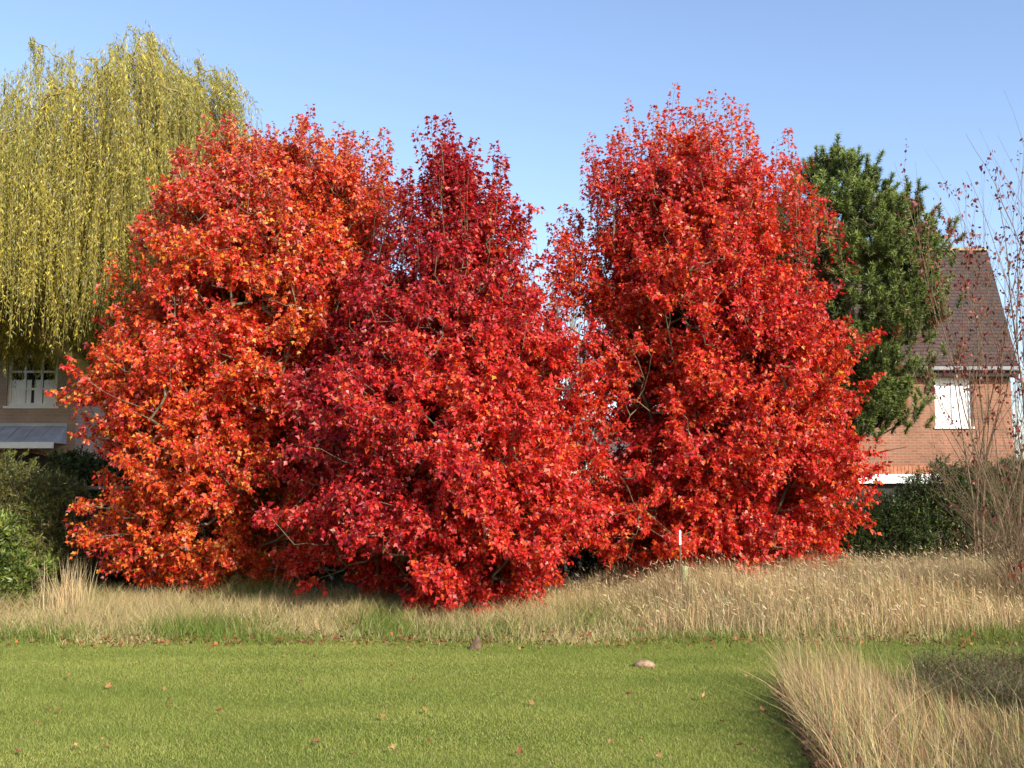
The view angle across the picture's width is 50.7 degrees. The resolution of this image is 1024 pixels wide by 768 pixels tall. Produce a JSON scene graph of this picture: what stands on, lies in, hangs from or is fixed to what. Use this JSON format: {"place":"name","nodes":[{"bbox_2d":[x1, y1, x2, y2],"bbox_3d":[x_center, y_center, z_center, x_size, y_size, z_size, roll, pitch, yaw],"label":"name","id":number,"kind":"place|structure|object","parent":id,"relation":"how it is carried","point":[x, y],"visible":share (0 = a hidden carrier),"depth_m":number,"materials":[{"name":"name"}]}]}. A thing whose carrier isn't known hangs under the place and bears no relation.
{"place":"outdoors","nodes":[
{"label":"outdoors","id":0,"kind":"place"},
{"bbox_2d":[0,551,1023,646],"bbox_3d":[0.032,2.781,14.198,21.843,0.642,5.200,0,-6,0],"label":"rough grass","id":1,"kind":"structure","parent":0,"point":[180,610],"depth_m":13.06,"materials":[{"name":"beige plant"}]},
{"bbox_2d":[0,507,60,612],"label":"green shrub","id":2,"kind":"object","parent":1,"relation":"on","point":[18,562],"visible":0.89,"depth_m":15.17,"materials":[{"name":"broad green leaf"},{"name":"bark"}]},
{"bbox_2d":[0,447,116,594],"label":"conifer bush","id":3,"kind":"object","parent":1,"relation":"on","point":[42,510],"visible":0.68,"depth_m":17.53,"materials":[{"name":"green plant"}]},
{"bbox_2d":[30,556,97,613],"bbox_3d":[-5.924,2.665,14.368,0.896,0.908,0.769,0,-6,0],"label":"grass tuft","id":4,"kind":"object","parent":1,"relation":"on","point":[61,594],"visible":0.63,"depth_m":14.36,"materials":[{"name":"beige plant"}]},
{"bbox_2d":[0,323,139,555],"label":"brick house","id":5,"kind":"structure","parent":1,"relation":"on","point":[34,421],"depth_m":24.88,"materials":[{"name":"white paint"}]},
{"bbox_2d":[0,453,53,555],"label":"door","id":6,"kind":"structure","parent":5,"relation":"in","point":[26,458],"depth_m":25.27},
{"bbox_2d":[3,354,58,407],"bbox_3d":[-11.069,-0.061,24.974,1.260,1.260,0.160,0,-6,0],"label":"window","id":7,"kind":"structure","parent":5,"relation":"in","point":[25,394],"depth_m":25.00,"materials":[{"name":"white paint"}]},
{"bbox_2d":[44,482,152,578],"bbox_3d":[-7.223,2.754,19.469,4.435,1.999,0.140,0,-6,0],"label":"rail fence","id":8,"kind":"object","parent":1,"relation":"on","point":[97,487],"visible":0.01,"depth_m":19.49,"materials":[{"name":"brown wood"}]},
{"bbox_2d":[0,21,264,582],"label":"willow tree","id":9,"kind":"object","parent":1,"relation":"on","point":[59,244],"visible":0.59,"depth_m":18.89,"materials":[{"name":"yellow plant"}]},
{"bbox_2d":[44,104,423,599],"bbox_3d":[-4.052,-0.363,16.647,5.636,8.298,5.257,0,-6,0],"label":"maple tree","id":10,"kind":"object","parent":1,"relation":"on","point":[187,388],"visible":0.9,"depth_m":15.55,"materials":[{"name":"orange plant"}]},
{"bbox_2d":[422,591,445,614],"bbox_3d":[-0.968,2.855,14.230,0.479,0.577,0.388,0,-6,0],"label":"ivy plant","id":11,"kind":"object","parent":1,"relation":"on","point":[434,599],"visible":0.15,"depth_m":14.19,"materials":[{"name":"green plant"}]},
{"bbox_2d":[41,444,845,585],"bbox_3d":[-1.251,2.559,20.491,15.279,2.840,2.359,0,-6,0],"label":"hedge","id":12,"kind":"object","parent":1,"relation":"on","point":[83,467],"visible":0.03,"depth_m":19.91,"materials":[{"name":"green plant"}]},
{"bbox_2d":[244,112,672,619],"bbox_3d":[-0.684,-0.023,15.296,5.508,7.933,5.777,0,-6,0],"label":"maple tree","id":13,"kind":"object","parent":1,"relation":"on","point":[452,462],"visible":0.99,"depth_m":14.02,"materials":[{"name":"red plant"}]},
{"bbox_2d":[0,600,1023,648],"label":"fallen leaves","id":14,"kind":"object","parent":1,"relation":"on","point":[485,641],"visible":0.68,"depth_m":11.91,"materials":[{"name":"brown plant"}]},
{"bbox_2d":[528,242,625,441],"bbox_3d":[2.375,-0.125,34.975,4.244,10.799,4.401,4,-7,-33],"label":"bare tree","id":15,"kind":"object","parent":1,"relation":"on","point":[573,325],"visible":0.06,"depth_m":35.20,"materials":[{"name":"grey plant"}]},
{"bbox_2d":[561,421,630,548],"bbox_3d":[1.173,3.369,36.850,6.319,4.314,6.600,0,-6,0],"label":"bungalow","id":16,"kind":"object","parent":1,"relation":"on","point":[614,447],"visible":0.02,"depth_m":34.45,"materials":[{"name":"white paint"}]},
{"bbox_2d":[579,459,595,474],"bbox_3d":[2.345,2.663,33.988,0.581,0.578,0.060,0,-6,0],"label":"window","id":17,"kind":"structure","parent":16,"relation":"in","point":[584,462],"depth_m":34.01,"materials":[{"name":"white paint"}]},
{"bbox_2d":[679,530,681,590],"bbox_3d":[2.248,2.576,14.409,0.026,1.254,0.032,0,-6,0],"label":"marker stake","id":18,"kind":"object","parent":1,"relation":"on","point":[680,554],"visible":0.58,"depth_m":14.44,"materials":[{"name":"white plastic"}]},
{"bbox_2d":[681,566,687,583],"bbox_3d":[2.345,2.840,14.683,0.098,0.726,0.098,0,-6,0],"label":"tree guard","id":19,"kind":"object","parent":1,"relation":"on","point":[682,570],"visible":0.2,"depth_m":14.68,"materials":[{"name":"plastic"}]},
{"bbox_2d":[531,83,893,586],"bbox_3d":[3.089,-0.387,16.946,5.604,9.117,4.969,0,-6,0],"label":"maple tree","id":20,"kind":"object","parent":1,"relation":"on","point":[740,445],"visible":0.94,"depth_m":16.05,"materials":[{"name":"red plant"}]},
{"bbox_2d":[521,540,1023,637],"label":"tall grass","id":21,"kind":"structure","parent":1,"relation":"on","point":[964,585],"depth_m":13.58,"materials":[{"name":"beige plant"}]},
{"bbox_2d":[771,131,966,559],"bbox_3d":[6.586,-0.567,20.628,3.610,8.650,3.814,5,-8,-38],"label":"pine tree","id":22,"kind":"object","parent":1,"relation":"on","point":[876,219],"visible":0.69,"depth_m":19.78,"materials":[{"name":"green plant"}]},
{"bbox_2d":[772,247,1018,555],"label":"brick house","id":23,"kind":"structure","parent":1,"relation":"on","point":[904,459],"depth_m":30.09,"materials":[{"name":"orange brick"}]},
{"bbox_2d":[859,484,933,555],"bbox_3d":[10.099,3.761,29.911,3.194,1.981,0.040,0,-6,0],"label":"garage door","id":24,"kind":"structure","parent":23,"relation":"in","point":[888,487],"depth_m":29.98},
{"bbox_2d":[934,378,974,428],"bbox_3d":[12.293,0.504,30.143,1.128,1.487,0.160,0,-6,0],"label":"window","id":25,"kind":"structure","parent":23,"relation":"in","point":[938,410],"depth_m":30.19,"materials":[{"name":"white paint"}]},
{"bbox_2d":[806,452,1023,568],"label":"hedge","id":26,"kind":"object","parent":1,"relation":"on","point":[904,516],"visible":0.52,"depth_m":18.82,"materials":[{"name":"broad green leaf"},{"name":"bark"}]},
{"bbox_2d":[885,363,1023,616],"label":"bare bush","id":27,"kind":"object","parent":1,"relation":"on","point":[1020,563],"visible":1,"depth_m":13.42,"materials":[{"name":"beige plant"}]},
{"bbox_2d":[892,91,1023,569],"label":"ornamental tree","id":28,"kind":"object","parent":1,"relation":"on","point":[972,234],"visible":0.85,"depth_m":17.38,"materials":[{"name":"beige plant"}]},
{"bbox_2d":[894,138,1023,567],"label":"ornamental tree","id":29,"kind":"object","parent":1,"relation":"on","point":[1012,317],"visible":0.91,"depth_m":16.36,"materials":[{"name":"beige plant"}]},
{"bbox_2d":[0,632,1023,767],"bbox_3d":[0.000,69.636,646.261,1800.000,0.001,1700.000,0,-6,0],"label":"lawn","id":30,"kind":"structure","parent":0,"point":[460,762],"depth_m":8.25,"materials":[{"name":"green plant"}]},
{"bbox_2d":[469,635,481,649],"bbox_3d":[-0.392,2.757,11.488,0.138,0.173,0.107,0,-6,0],"label":"stump","id":31,"kind":"object","parent":30,"relation":"on","point":[477,646],"visible":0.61,"depth_m":11.45,"materials":[{"name":"brown wood"}]},
{"bbox_2d":[512,746,521,752],"bbox_3d":[0.037,2.260,6.687,0.050,0.052,0.065,-3,-7,25],"label":"fallen leaf","id":32,"kind":"object","parent":30,"relation":"on","point":[519,750],"visible":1,"depth_m":6.68,"materials":[{"name":"brown plant"}]},
{"bbox_2d":[634,660,655,667],"bbox_3d":[1.266,2.658,10.285,0.211,0.072,0.168,0,-6,0],"label":"stone","id":33,"kind":"object","parent":30,"relation":"on","point":[645,663],"visible":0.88,"depth_m":10.22,"materials":[{"name":"beige stone"}]},
{"bbox_2d":[876,627,1023,722],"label":"weeds","id":34,"kind":"object","parent":30,"relation":"on","point":[992,680],"visible":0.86,"depth_m":8.58,"materials":[{"name":"green plant"}]},
{"bbox_2d":[0,0,1023,460],"label":"sky","id":35,"kind":"structure","parent":0,"point":[533,77],"materials":[{"name":"blue"}]},
{"bbox_2d":[499,217,578,333],"bbox_3d":[0.602,-0.010,33.754,3.808,10.321,4.450,0,-6,0],"label":"bare tree","id":36,"kind":"object","parent":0,"point":[540,284],"visible":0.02,"depth_m":35.08,"materials":[{"name":"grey plant"}]},
{"bbox_2d":[665,611,1023,767],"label":"long grass","id":37,"kind":"structure","parent":0,"point":[833,714],"depth_m":6.86,"materials":[{"name":"beige plant"}]},
{"bbox_2d":[1003,282,1023,459],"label":"bare tree","id":38,"kind":"object","parent":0,"point":[1014,442],"visible":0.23,"depth_m":40.00,"materials":[{"name":"beige plant"}]}
]}

